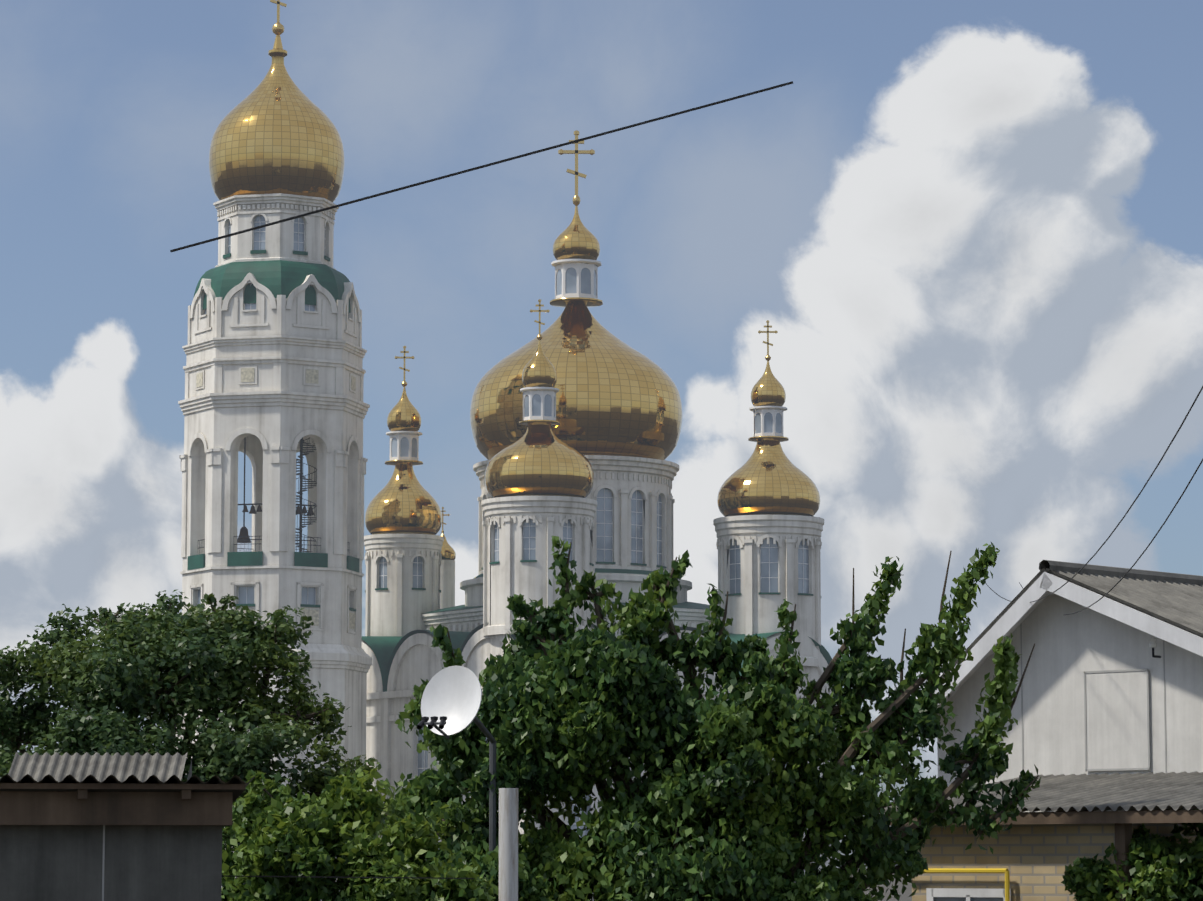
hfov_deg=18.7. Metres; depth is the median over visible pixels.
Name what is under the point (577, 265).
windows
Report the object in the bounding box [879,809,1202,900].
brick wall
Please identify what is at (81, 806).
roof fascia
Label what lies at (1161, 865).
bush
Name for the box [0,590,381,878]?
tree
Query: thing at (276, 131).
onion dome
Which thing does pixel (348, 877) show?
garden wire
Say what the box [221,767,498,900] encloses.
bush
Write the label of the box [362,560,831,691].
roof
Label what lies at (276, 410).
bell tower
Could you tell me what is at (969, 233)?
sky
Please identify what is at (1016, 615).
trim
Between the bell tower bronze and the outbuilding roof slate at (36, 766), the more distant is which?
the bell tower bronze
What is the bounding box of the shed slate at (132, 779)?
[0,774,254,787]
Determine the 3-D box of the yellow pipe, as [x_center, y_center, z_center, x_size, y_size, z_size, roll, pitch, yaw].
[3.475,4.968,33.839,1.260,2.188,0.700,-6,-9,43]
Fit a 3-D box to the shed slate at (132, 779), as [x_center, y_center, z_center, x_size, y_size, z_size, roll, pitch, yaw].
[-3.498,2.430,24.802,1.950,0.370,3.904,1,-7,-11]
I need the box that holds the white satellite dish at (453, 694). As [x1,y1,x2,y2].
[421,665,481,735]
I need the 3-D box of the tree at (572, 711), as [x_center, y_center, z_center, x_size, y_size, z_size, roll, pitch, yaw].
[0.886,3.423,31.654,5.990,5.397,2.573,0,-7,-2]
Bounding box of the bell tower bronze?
[237,505,314,542]
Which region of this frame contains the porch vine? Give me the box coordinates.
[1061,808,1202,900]
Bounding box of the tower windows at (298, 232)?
[197,218,349,607]
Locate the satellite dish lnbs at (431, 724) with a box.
[416,716,446,729]
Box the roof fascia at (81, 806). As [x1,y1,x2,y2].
[0,783,244,825]
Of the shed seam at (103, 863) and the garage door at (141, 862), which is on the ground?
the garage door at (141, 862)
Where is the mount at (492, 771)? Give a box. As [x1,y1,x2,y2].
[418,716,495,859]
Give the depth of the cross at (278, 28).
244.60 m
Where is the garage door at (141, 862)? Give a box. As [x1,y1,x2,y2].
[0,825,221,900]
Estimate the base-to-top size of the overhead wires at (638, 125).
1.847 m
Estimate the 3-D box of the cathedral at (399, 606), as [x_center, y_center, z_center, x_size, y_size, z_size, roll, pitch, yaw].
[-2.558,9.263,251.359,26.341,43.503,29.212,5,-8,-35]
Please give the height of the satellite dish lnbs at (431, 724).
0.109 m
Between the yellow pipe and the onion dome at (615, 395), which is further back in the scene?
the onion dome at (615, 395)
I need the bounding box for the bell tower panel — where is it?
[196,368,355,629]
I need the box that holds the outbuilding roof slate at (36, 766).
[8,752,187,782]
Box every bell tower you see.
[176,193,371,900]
[187,250,358,610]
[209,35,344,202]
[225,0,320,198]
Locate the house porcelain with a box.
[1149,638,1156,647]
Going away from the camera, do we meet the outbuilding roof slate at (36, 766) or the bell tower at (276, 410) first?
the outbuilding roof slate at (36, 766)
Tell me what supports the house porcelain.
attached to the dark metal
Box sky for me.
[0,0,1202,867]
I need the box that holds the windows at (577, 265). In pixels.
[382,259,805,836]
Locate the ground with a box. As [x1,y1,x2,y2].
[850,868,911,900]
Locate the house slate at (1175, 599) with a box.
[884,560,1202,812]
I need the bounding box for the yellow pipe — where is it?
[923,868,1009,900]
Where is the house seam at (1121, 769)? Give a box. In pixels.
[1020,623,1166,772]
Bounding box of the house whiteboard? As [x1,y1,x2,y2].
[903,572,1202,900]
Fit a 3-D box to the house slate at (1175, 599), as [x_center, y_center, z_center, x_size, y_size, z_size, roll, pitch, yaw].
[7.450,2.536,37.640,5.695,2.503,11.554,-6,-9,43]
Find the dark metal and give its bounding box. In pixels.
[1152,648,1160,657]
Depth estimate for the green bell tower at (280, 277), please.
238.25 m
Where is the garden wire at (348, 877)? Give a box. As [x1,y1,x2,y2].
[222,875,473,878]
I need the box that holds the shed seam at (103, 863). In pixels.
[102,825,104,900]
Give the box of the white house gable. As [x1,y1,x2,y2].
[937,592,1202,811]
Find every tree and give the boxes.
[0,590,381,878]
[368,536,1040,900]
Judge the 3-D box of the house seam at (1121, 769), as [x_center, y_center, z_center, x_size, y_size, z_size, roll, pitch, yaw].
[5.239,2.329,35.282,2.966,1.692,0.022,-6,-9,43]
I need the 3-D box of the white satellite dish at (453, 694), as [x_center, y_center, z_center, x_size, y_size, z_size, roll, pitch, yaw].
[-1.213,2.018,29.508,0.540,0.576,0.193,-3,-7,26]
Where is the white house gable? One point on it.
(1069, 650)
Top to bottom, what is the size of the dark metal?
0.855 m
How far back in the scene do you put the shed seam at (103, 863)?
23.21 m
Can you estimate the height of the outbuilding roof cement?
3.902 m
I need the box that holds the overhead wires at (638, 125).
[170,81,1202,614]
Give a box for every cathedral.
[362,268,839,900]
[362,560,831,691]
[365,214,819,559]

